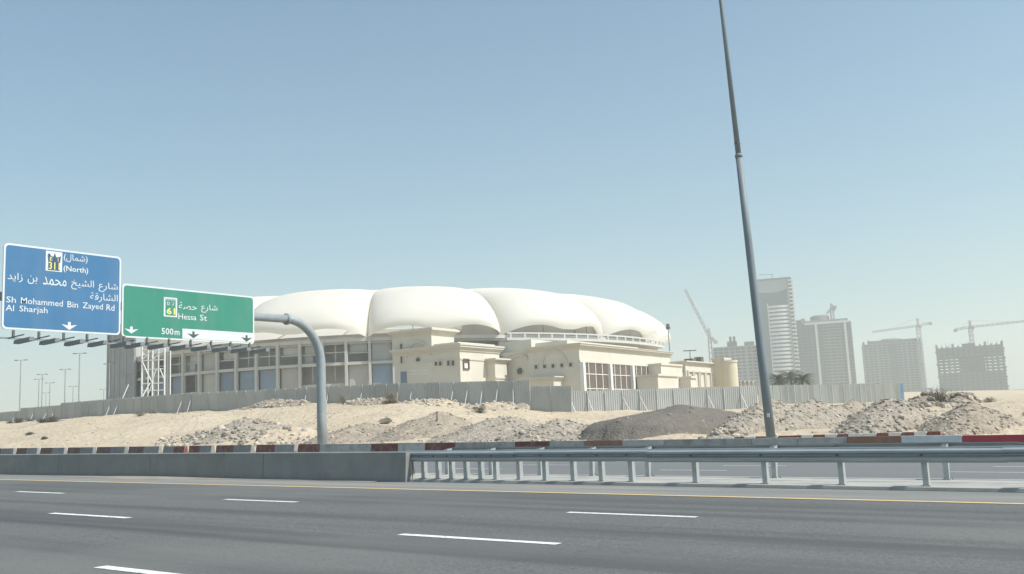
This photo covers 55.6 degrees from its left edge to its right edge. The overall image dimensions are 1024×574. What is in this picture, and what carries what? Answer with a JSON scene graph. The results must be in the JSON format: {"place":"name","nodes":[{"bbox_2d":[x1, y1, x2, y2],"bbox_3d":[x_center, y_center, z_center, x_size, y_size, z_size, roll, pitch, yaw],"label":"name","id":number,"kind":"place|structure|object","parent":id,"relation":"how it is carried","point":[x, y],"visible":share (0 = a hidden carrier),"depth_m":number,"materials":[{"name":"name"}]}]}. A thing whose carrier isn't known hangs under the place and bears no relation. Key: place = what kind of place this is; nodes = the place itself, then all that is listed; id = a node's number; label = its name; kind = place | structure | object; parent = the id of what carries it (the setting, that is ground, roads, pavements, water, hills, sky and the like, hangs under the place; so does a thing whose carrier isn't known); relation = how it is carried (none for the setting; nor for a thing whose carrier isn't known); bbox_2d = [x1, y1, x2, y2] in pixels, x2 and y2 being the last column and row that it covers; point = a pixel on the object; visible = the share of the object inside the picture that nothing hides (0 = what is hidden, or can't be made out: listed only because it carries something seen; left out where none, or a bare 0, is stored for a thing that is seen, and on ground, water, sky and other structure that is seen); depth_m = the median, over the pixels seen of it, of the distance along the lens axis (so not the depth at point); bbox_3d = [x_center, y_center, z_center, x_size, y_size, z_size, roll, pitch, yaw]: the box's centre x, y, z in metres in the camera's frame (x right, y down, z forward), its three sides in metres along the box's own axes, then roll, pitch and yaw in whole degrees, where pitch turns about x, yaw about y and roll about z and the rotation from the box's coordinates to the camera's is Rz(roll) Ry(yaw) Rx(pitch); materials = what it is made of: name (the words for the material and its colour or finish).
{"place":"outdoors","nodes":[
{"label":"outdoors","id":0,"kind":"place"},
{"bbox_2d":[0,448,16,453],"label":"barrier block","id":1,"kind":"object","parent":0,"point":[8,450],"depth_m":80.92,"materials":[{"name":"red paint"}]},
{"bbox_2d":[16,448,39,453],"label":"barrier block","id":2,"kind":"object","parent":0,"point":[28,451],"depth_m":79.01,"materials":[{"name":"red paint"}]},
{"bbox_2d":[40,447,66,453],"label":"barrier block","id":3,"kind":"object","parent":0,"point":[63,450],"depth_m":76.70,"materials":[{"name":"red paint"}]},
{"bbox_2d":[67,447,95,453],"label":"barrier block","id":4,"kind":"object","parent":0,"point":[81,450],"depth_m":74.36,"materials":[{"name":"red paint"}]},
{"bbox_2d":[96,447,127,452],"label":"barrier block","id":5,"kind":"object","parent":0,"point":[112,449],"depth_m":71.95,"materials":[{"name":"red paint"}]},
{"bbox_2d":[128,446,162,452],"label":"barrier block","id":6,"kind":"object","parent":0,"point":[146,449],"depth_m":69.48,"materials":[{"name":"red paint"}]},
{"bbox_2d":[122,346,170,397],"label":"scaffold tower","id":7,"kind":"structure","parent":0,"point":[152,375],"depth_m":192.93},
{"bbox_2d":[163,446,187,452],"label":"barrier block","id":8,"kind":"object","parent":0,"point":[175,449],"depth_m":67.43,"materials":[{"name":"grey concrete"}]},
{"bbox_2d":[188,445,214,452],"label":"barrier block","id":9,"kind":"object","parent":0,"point":[203,449],"depth_m":65.67,"materials":[{"name":"red paint"}]},
{"bbox_2d":[216,445,254,452],"bbox_3d":[-18.197,10.793,63.841,3.580,0.868,0.600,-9,-10,36],"label":"barrier block","id":10,"kind":"object","parent":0,"point":[232,448],"depth_m":63.70,"materials":[{"name":"red paint"}]},
{"bbox_2d":[256,444,297,451],"bbox_3d":[-14.878,10.363,61.433,3.624,0.871,0.600,-9,-10,36],"label":"barrier block","id":11,"kind":"object","parent":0,"point":[279,448],"depth_m":61.19,"materials":[{"name":"white paint"}]},
{"bbox_2d":[297,444,319,451],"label":"barrier block","id":12,"kind":"object","parent":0,"point":[308,447],"depth_m":59.51,"materials":[{"name":"red paint"}]},
{"bbox_2d":[319,444,344,451],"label":"barrier block","id":13,"kind":"object","parent":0,"point":[332,447],"depth_m":58.30,"materials":[{"name":"white paint"}]},
{"bbox_2d":[344,443,371,451],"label":"barrier block","id":14,"kind":"object","parent":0,"point":[362,447],"depth_m":57.03,"materials":[{"name":"white paint"}]},
{"bbox_2d":[371,443,397,451],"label":"barrier block","id":15,"kind":"object","parent":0,"point":[384,447],"depth_m":55.79,"materials":[{"name":"red paint"}]},
{"bbox_2d":[398,442,427,451],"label":"barrier block","id":16,"kind":"object","parent":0,"point":[411,446],"depth_m":54.58,"materials":[{"name":"white paint"}]},
{"bbox_2d":[425,442,454,449],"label":"barrier block","id":17,"kind":"object","parent":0,"point":[437,446],"depth_m":53.40,"materials":[{"name":"red paint"}]},
{"bbox_2d":[455,442,484,446],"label":"barrier block","id":18,"kind":"object","parent":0,"point":[469,444],"depth_m":52.17,"materials":[{"name":"white paint"}]},
{"bbox_2d":[484,441,515,446],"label":"barrier block","id":19,"kind":"object","parent":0,"point":[500,444],"depth_m":50.96,"materials":[{"name":"white paint"}]},
{"bbox_2d":[0,480,1023,573],"bbox_3d":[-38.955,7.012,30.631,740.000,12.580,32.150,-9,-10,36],"label":"road","id":20,"kind":"structure","parent":0,"point":[189,528],"depth_m":14.11,"materials":[{"name":"asphalt"}]},
{"bbox_2d":[48,513,131,517],"bbox_3d":[-8.366,4.512,19.212,2.800,0.048,0.170,-9,-10,36],"label":"lane marking","id":21,"kind":"object","parent":20,"relation":"on","point":[90,515],"visible":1,"depth_m":19.15,"materials":[{"name":"white paint"}]},
{"bbox_2d":[93,565,177,573],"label":"lane marking","id":22,"kind":"object","parent":20,"relation":"on","point":[131,570],"visible":1,"depth_m":11.49,"materials":[{"name":"white paint"}]},
{"bbox_2d":[223,499,294,501],"bbox_3d":[-5.615,4.753,21.634,2.450,0.042,0.160,-9,-10,36],"label":"lane marking","id":23,"kind":"object","parent":20,"relation":"on","point":[259,500],"visible":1,"depth_m":21.67,"materials":[{"name":"white paint"}]},
{"bbox_2d":[399,534,559,543],"bbox_3d":[-0.516,3.499,13.517,2.800,0.048,0.170,-9,-10,36],"label":"lane marking","id":24,"kind":"object","parent":20,"relation":"on","point":[481,539],"visible":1,"depth_m":13.42,"materials":[{"name":"white paint"}]},
{"bbox_2d":[0,479,1023,503],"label":"edge line","id":25,"kind":"object","parent":20,"relation":"on","point":[579,493],"visible":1,"depth_m":20.65,"materials":[{"name":"yellow paint"}]},
{"bbox_2d":[566,512,698,516],"bbox_3d":[1.953,3.777,16.143,2.450,0.042,0.160,-9,-10,36],"label":"lane marking","id":26,"kind":"object","parent":20,"relation":"on","point":[632,514],"visible":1,"depth_m":16.11,"materials":[{"name":"white paint"}]},
{"bbox_2d":[0,390,1023,452],"bbox_3d":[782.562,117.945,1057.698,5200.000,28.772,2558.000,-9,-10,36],"label":"desert ground","id":27,"kind":"structure","parent":0,"point":[58,434],"depth_m":102.66,"materials":[{"name":"sand"}]},
{"bbox_2d":[0,411,19,420],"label":"hoarding fence","id":28,"kind":"object","parent":27,"relation":"on","point":[9,416],"visible":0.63,"depth_m":167.75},
{"bbox_2d":[11,417,25,422],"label":"dry shrub","id":29,"kind":"object","parent":27,"relation":"on","point":[19,420],"visible":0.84,"depth_m":150.00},
{"bbox_2d":[14,359,26,410],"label":"lamp mast","id":30,"kind":"object","parent":27,"relation":"on","point":[20,384],"visible":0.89,"depth_m":208.36,"materials":[{"name":"metal"}]},
{"bbox_2d":[20,405,60,419],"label":"hoarding fence","id":31,"kind":"object","parent":27,"relation":"on","point":[34,413],"visible":0.66,"depth_m":161.86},
{"bbox_2d":[40,415,65,421],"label":"dry shrub","id":32,"kind":"object","parent":27,"relation":"on","point":[53,419],"visible":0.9,"depth_m":140.38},
{"bbox_2d":[73,353,86,400],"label":"lamp mast","id":33,"kind":"object","parent":27,"relation":"on","point":[79,376],"visible":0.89,"depth_m":199.35,"materials":[{"name":"metal"}]},
{"bbox_2d":[108,363,115,398],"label":"lamp mast","id":34,"kind":"object","parent":27,"relation":"on","point":[109,381],"visible":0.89,"depth_m":227.95,"materials":[{"name":"metal"}]},
{"bbox_2d":[60,393,181,418],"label":"hoarding fence","id":35,"kind":"object","parent":27,"relation":"on","point":[169,403],"visible":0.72,"depth_m":147.84,"materials":[{"name":"metal"}]},
{"bbox_2d":[0,243,326,443],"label":"sign gantry","id":36,"kind":"object","parent":27,"relation":"on","point":[51,289],"visible":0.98,"depth_m":50.94,"materials":[{"name":"metal"}]},
{"bbox_2d":[152,416,285,445],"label":"rubble heap","id":37,"kind":"object","parent":27,"relation":"on","point":[239,428],"visible":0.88,"depth_m":87.13,"materials":[{"name":"stone"}]},
{"bbox_2d":[237,399,311,409],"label":"rubble heap","id":38,"kind":"object","parent":27,"relation":"on","point":[273,403],"visible":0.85,"depth_m":120.64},
{"bbox_2d":[221,425,331,446],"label":"rubble heap","id":39,"kind":"object","parent":27,"relation":"on","point":[288,434],"visible":0.77,"depth_m":81.27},
{"bbox_2d":[177,383,397,412],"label":"hoarding fence","id":40,"kind":"object","parent":27,"relation":"on","point":[215,401],"visible":0.61,"depth_m":128.15,"materials":[{"name":"metal"}]},
{"bbox_2d":[296,422,391,443],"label":"rubble heap","id":41,"kind":"object","parent":27,"relation":"on","point":[364,432],"visible":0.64,"depth_m":76.01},
{"bbox_2d":[342,397,399,405],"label":"rubble heap","id":42,"kind":"object","parent":27,"relation":"on","point":[365,402],"visible":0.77,"depth_m":111.85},
{"bbox_2d":[378,418,391,423],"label":"concrete lump","id":43,"kind":"object","parent":27,"relation":"on","point":[385,420],"visible":1,"depth_m":89.67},
{"bbox_2d":[106,286,670,412],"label":"stadium","id":44,"kind":"object","parent":27,"relation":"on","point":[357,342],"visible":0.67,"depth_m":218.41,"materials":[{"name":"fabric"}]},
{"bbox_2d":[384,390,401,402],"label":"dry shrub","id":45,"kind":"object","parent":27,"relation":"on","point":[391,398],"visible":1,"depth_m":109.49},
{"bbox_2d":[350,411,475,442],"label":"rubble heap","id":46,"kind":"object","parent":27,"relation":"on","point":[447,423],"visible":0.65,"depth_m":75.24,"materials":[{"name":"stone"}]},
{"bbox_2d":[393,398,470,407],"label":"rubble heap","id":47,"kind":"object","parent":27,"relation":"on","point":[441,402],"visible":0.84,"depth_m":104.86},
{"bbox_2d":[388,327,510,390],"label":"cream building","id":48,"kind":"structure","parent":27,"relation":"on","point":[429,354],"depth_m":180.04,"materials":[{"name":"paint"}]},
{"bbox_2d":[400,371,406,382],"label":"door","id":49,"kind":"structure","parent":48,"relation":"in","point":[403,374],"depth_m":181.61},
{"bbox_2d":[463,358,469,369],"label":"window","id":50,"kind":"structure","parent":48,"relation":"in","point":[466,363],"depth_m":176.54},
{"bbox_2d":[397,380,529,404],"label":"hoarding fence","id":51,"kind":"object","parent":27,"relation":"on","point":[480,392],"visible":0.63,"depth_m":108.78,"materials":[{"name":"metal"}]},
{"bbox_2d":[471,406,487,412],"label":"dry shrub","id":52,"kind":"object","parent":27,"relation":"on","point":[481,410],"visible":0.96,"depth_m":98.20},
{"bbox_2d":[420,415,541,442],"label":"rubble heap","id":53,"kind":"object","parent":27,"relation":"on","point":[490,429],"visible":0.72,"depth_m":69.29,"materials":[{"name":"stone"}]},
{"bbox_2d":[464,400,528,410],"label":"rubble heap","id":54,"kind":"object","parent":27,"relation":"on","point":[494,405],"visible":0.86,"depth_m":100.59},
{"bbox_2d":[3,403,1023,451],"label":"loose stones","id":55,"kind":"object","parent":27,"relation":"on","point":[776,434],"visible":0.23,"depth_m":98.40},
{"bbox_2d":[495,419,588,441],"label":"rubble heap","id":56,"kind":"object","parent":27,"relation":"on","point":[559,429],"visible":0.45,"depth_m":65.02,"materials":[{"name":"stone"}]},
{"bbox_2d":[529,386,571,411],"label":"hoarding fence","id":57,"kind":"object","parent":27,"relation":"on","point":[551,398],"visible":0.89,"depth_m":102.28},
{"bbox_2d":[499,339,682,395],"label":"cream building","id":58,"kind":"structure","parent":27,"relation":"on","point":[581,366],"depth_m":184.84,"materials":[{"name":"paint"}]},
{"bbox_2d":[516,367,523,375],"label":"round window","id":59,"kind":"structure","parent":58,"relation":"in","point":[519,371],"depth_m":184.34,"materials":[{"name":"grey glass"}]},
{"bbox_2d":[579,404,740,439],"bbox_3d":[10.982,9.320,67.020,11.110,2.382,18.900,-9,-10,36],"label":"gravel heap","id":60,"kind":"object","parent":27,"relation":"on","point":[680,419],"visible":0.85,"depth_m":60.68,"materials":[{"name":"gravel"}]},
{"bbox_2d":[572,386,757,412],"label":"hoarding fence","id":61,"kind":"object","parent":27,"relation":"on","point":[735,397],"visible":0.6,"depth_m":104.78,"materials":[{"name":"metal"}]},
{"bbox_2d":[669,357,714,387],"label":"cream building","id":62,"kind":"structure","parent":27,"relation":"on","point":[696,371],"depth_m":213.88,"materials":[{"name":"paint"}]},
{"bbox_2d":[684,289,717,385],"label":"tower crane","id":63,"kind":"object","parent":27,"relation":"on","point":[708,331],"visible":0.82,"depth_m":787.02,"materials":[{"name":"metal"}]},
{"bbox_2d":[698,427,748,438],"bbox_3d":[11.762,8.541,55.016,2.435,1.207,6.739,-9,-10,36],"label":"rubble heap","id":64,"kind":"object","parent":27,"relation":"on","point":[719,432],"visible":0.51,"depth_m":54.42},
{"bbox_2d":[711,358,738,386],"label":"round tower","id":65,"kind":"structure","parent":27,"relation":"on","point":[725,372],"depth_m":220.13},
{"bbox_2d":[713,336,759,394],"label":"tower block","id":66,"kind":"structure","parent":27,"relation":"on","point":[745,355],"depth_m":803.09,"materials":[{"name":"concrete"}]},
{"bbox_2d":[719,0,775,437],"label":"lamp column","id":67,"kind":"structure","parent":27,"relation":"on","point":[764,378],"depth_m":45.94,"materials":[{"name":"metal"}]},
{"bbox_2d":[717,399,791,433],"bbox_3d":[17.345,8.794,65.687,4.756,2.487,17.490,-9,-10,36],"label":"rubble heap","id":68,"kind":"object","parent":27,"relation":"on","point":[749,420],"visible":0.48,"depth_m":61.83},
{"bbox_2d":[757,274,800,384],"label":"tower block","id":69,"kind":"structure","parent":27,"relation":"on","point":[778,319],"depth_m":858.56,"materials":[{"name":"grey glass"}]},
{"bbox_2d":[768,374,792,384],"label":"palm tree","id":70,"kind":"object","parent":27,"relation":"on","point":[780,380],"visible":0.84,"depth_m":204.25,"materials":[{"name":"green plant"}]},
{"bbox_2d":[776,370,802,384],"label":"palm tree","id":71,"kind":"object","parent":27,"relation":"on","point":[788,374],"visible":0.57,"depth_m":214.43,"materials":[{"name":"green plant"}]},
{"bbox_2d":[787,373,815,384],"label":"palm tree","id":72,"kind":"object","parent":27,"relation":"on","point":[801,378],"visible":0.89,"depth_m":209.56,"materials":[{"name":"green plant"}]},
{"bbox_2d":[779,398,854,430],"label":"rubble heap","id":73,"kind":"object","parent":27,"relation":"on","point":[814,413],"visible":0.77,"depth_m":65.37,"materials":[{"name":"stone"}]},
{"bbox_2d":[795,315,856,384],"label":"tower block","id":74,"kind":"structure","parent":27,"relation":"on","point":[826,349],"depth_m":905.48,"materials":[{"name":"grey concrete"}]},
{"bbox_2d":[826,303,836,318],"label":"tower crane","id":75,"kind":"object","parent":74,"relation":"on","point":[833,308],"visible":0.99,"depth_m":915.73,"materials":[{"name":"metal"}]},
{"bbox_2d":[758,383,904,403],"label":"hoarding fence","id":76,"kind":"object","parent":27,"relation":"on","point":[826,393],"visible":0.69,"depth_m":139.24,"materials":[{"name":"metal"}]},
{"bbox_2d":[839,399,870,413],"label":"rubble heap","id":77,"kind":"object","parent":27,"relation":"on","point":[854,406],"visible":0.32,"depth_m":77.82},
{"bbox_2d":[862,433,876,435],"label":"kerb block","id":78,"kind":"structure","parent":27,"relation":"on","point":[869,434],"depth_m":43.89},
{"bbox_2d":[829,397,938,433],"bbox_3d":[23.149,7.856,58.983,5.623,2.328,17.516,-9,-10,36],"label":"rubble heap","id":79,"kind":"object","parent":27,"relation":"on","point":[888,415],"visible":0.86,"depth_m":55.13,"materials":[{"name":"stone"}]},
{"bbox_2d":[888,432,901,435],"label":"kerb block","id":80,"kind":"structure","parent":27,"relation":"on","point":[895,434],"depth_m":43.22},
{"bbox_2d":[861,337,932,391],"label":"tower block","id":81,"kind":"structure","parent":27,"relation":"on","point":[891,361],"depth_m":1004.51,"materials":[{"name":"concrete"}]},
{"bbox_2d":[872,318,931,390],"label":"tower crane","id":82,"kind":"object","parent":27,"relation":"on","point":[919,346],"visible":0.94,"depth_m":991.75,"materials":[{"name":"metal"}]},
{"bbox_2d":[901,432,913,435],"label":"kerb block","id":83,"kind":"structure","parent":27,"relation":"on","point":[907,433],"depth_m":42.91,"materials":[{"name":"red paint"}]},
{"bbox_2d":[914,431,927,435],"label":"kerb block","id":84,"kind":"structure","parent":27,"relation":"on","point":[920,433],"depth_m":42.61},
{"bbox_2d":[908,390,945,406],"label":"rubble heap","id":85,"kind":"object","parent":27,"relation":"on","point":[929,401],"visible":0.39,"depth_m":95.56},
{"bbox_2d":[927,431,941,435],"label":"kerb block","id":86,"kind":"structure","parent":27,"relation":"on","point":[934,433],"depth_m":42.29,"materials":[{"name":"red paint"}]},
{"bbox_2d":[922,386,950,401],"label":"dry shrub","id":87,"kind":"object","parent":27,"relation":"on","point":[938,394],"visible":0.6,"depth_m":95.98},
{"bbox_2d":[937,391,962,403],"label":"dry shrub","id":88,"kind":"object","parent":27,"relation":"on","point":[951,397],"visible":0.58,"depth_m":94.28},
{"bbox_2d":[935,391,983,407],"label":"rubble heap","id":89,"kind":"object","parent":27,"relation":"on","point":[957,400],"visible":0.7,"depth_m":93.53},
{"bbox_2d":[909,401,1020,434],"bbox_3d":[25.623,7.486,54.754,5.209,2.054,15.323,-9,-10,36],"label":"rubble heap","id":90,"kind":"object","parent":27,"relation":"on","point":[971,418],"visible":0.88,"depth_m":51.79,"materials":[{"name":"stone"}]},
{"bbox_2d":[935,340,1008,390],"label":"tower block","id":91,"kind":"structure","parent":27,"relation":"on","point":[973,374],"depth_m":905.24,"materials":[{"name":"concrete"}]},
{"bbox_2d":[953,320,1023,342],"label":"tower crane","id":92,"kind":"object","parent":91,"relation":"on","point":[968,328],"visible":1,"depth_m":911.36,"materials":[{"name":"metal"}]},
{"bbox_2d":[0,475,1023,502],"bbox_3d":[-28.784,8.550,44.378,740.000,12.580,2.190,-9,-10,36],"label":"road shoulder","id":93,"kind":"object","parent":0,"point":[970,496],"visible":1,"depth_m":21.43},
{"bbox_2d":[0,474,375,481],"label":"blown sand","id":94,"kind":"structure","parent":93,"relation":"on","point":[142,477],"depth_m":32.41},
{"bbox_2d":[0,0,1023,411],"label":"sky","id":95,"kind":"structure","parent":0,"point":[254,148],"materials":[{"name":"blue"}]},
{"bbox_2d":[515,441,549,446],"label":"barrier block","id":96,"kind":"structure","parent":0,"point":[531,443],"depth_m":49.78,"materials":[{"name":"red paint"}]},
{"bbox_2d":[549,440,585,445],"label":"barrier block","id":97,"kind":"object","parent":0,"point":[569,443],"depth_m":48.49,"materials":[{"name":"white paint"}]},
{"bbox_2d":[585,440,622,445],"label":"barrier block","id":98,"kind":"object","parent":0,"point":[604,443],"depth_m":47.26,"materials":[{"name":"red paint"}]},
{"bbox_2d":[622,439,664,445],"bbox_3d":[6.280,7.644,46.082,2.208,0.826,0.600,-9,-10,36],"label":"barrier block","id":99,"kind":"object","parent":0,"point":[640,442],"depth_m":46.04,"materials":[{"name":"white paint"}]},
{"bbox_2d":[664,439,706,445],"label":"barrier block","id":100,"kind":"object","parent":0,"point":[688,442],"depth_m":44.71,"materials":[{"name":"white paint"}]},
{"bbox_2d":[410,473,1023,491],"bbox_3d":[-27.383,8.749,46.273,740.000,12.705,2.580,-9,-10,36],"label":"median","id":101,"kind":"object","parent":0,"point":[997,485],"visible":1,"depth_m":21.68,"materials":[{"name":"concrete"}]},
{"bbox_2d":[0,451,413,481],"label":"median wall","id":102,"kind":"structure","parent":101,"relation":"on","point":[386,466],"depth_m":31.31,"materials":[{"name":"concrete"}]},
{"bbox_2d":[410,446,1023,486],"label":"guardrail","id":103,"kind":"object","parent":101,"relation":"on","point":[923,456],"visible":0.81,"depth_m":21.78,"materials":[{"name":"metal"}]},
{"bbox_2d":[444,442,1023,479],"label":"guardrail","id":104,"kind":"object","parent":101,"relation":"on","point":[774,469],"visible":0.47,"depth_m":23.39,"materials":[{"name":"metal"}]},
{"bbox_2d":[413,461,1023,478],"bbox_3d":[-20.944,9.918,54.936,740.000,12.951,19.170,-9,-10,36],"label":"road","id":105,"kind":"structure","parent":0,"point":[894,470],"depth_m":29.00,"materials":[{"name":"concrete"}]},
{"bbox_2d":[707,438,751,444],"bbox_3d":[9.788,7.190,43.537,2.108,0.826,0.600,-9,-10,36],"label":"barrier block","id":106,"kind":"object","parent":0,"point":[740,441],"depth_m":43.43,"materials":[{"name":"white paint"}]},
{"bbox_2d":[752,437,798,444],"bbox_3d":[11.480,6.969,42.310,2.054,0.832,0.600,-9,-10,36],"label":"barrier block","id":107,"kind":"object","parent":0,"point":[774,441],"depth_m":42.22,"materials":[{"name":"white paint"}]},
{"bbox_2d":[798,437,846,443],"bbox_3d":[13.165,6.755,41.087,2.091,0.824,0.600,-9,-10,36],"label":"barrier block","id":108,"kind":"object","parent":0,"point":[820,440],"depth_m":41.02,"materials":[{"name":"white paint"}]},
{"bbox_2d":[847,436,900,442],"bbox_3d":[14.883,6.523,39.842,2.139,0.845,0.600,-9,-10,36],"label":"barrier block","id":109,"kind":"object","parent":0,"point":[873,439],"depth_m":39.77,"materials":[{"name":"red paint"}]},
{"bbox_2d":[901,435,962,442],"bbox_3d":[16.675,6.295,38.541,2.272,0.841,0.600,-9,-10,36],"label":"barrier block","id":110,"kind":"object","parent":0,"point":[932,438],"depth_m":38.48,"materials":[{"name":"white paint"}]},
{"bbox_2d":[962,434,1023,441],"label":"barrier block","id":111,"kind":"object","parent":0,"point":[993,438],"depth_m":37.17,"materials":[{"name":"red paint"}]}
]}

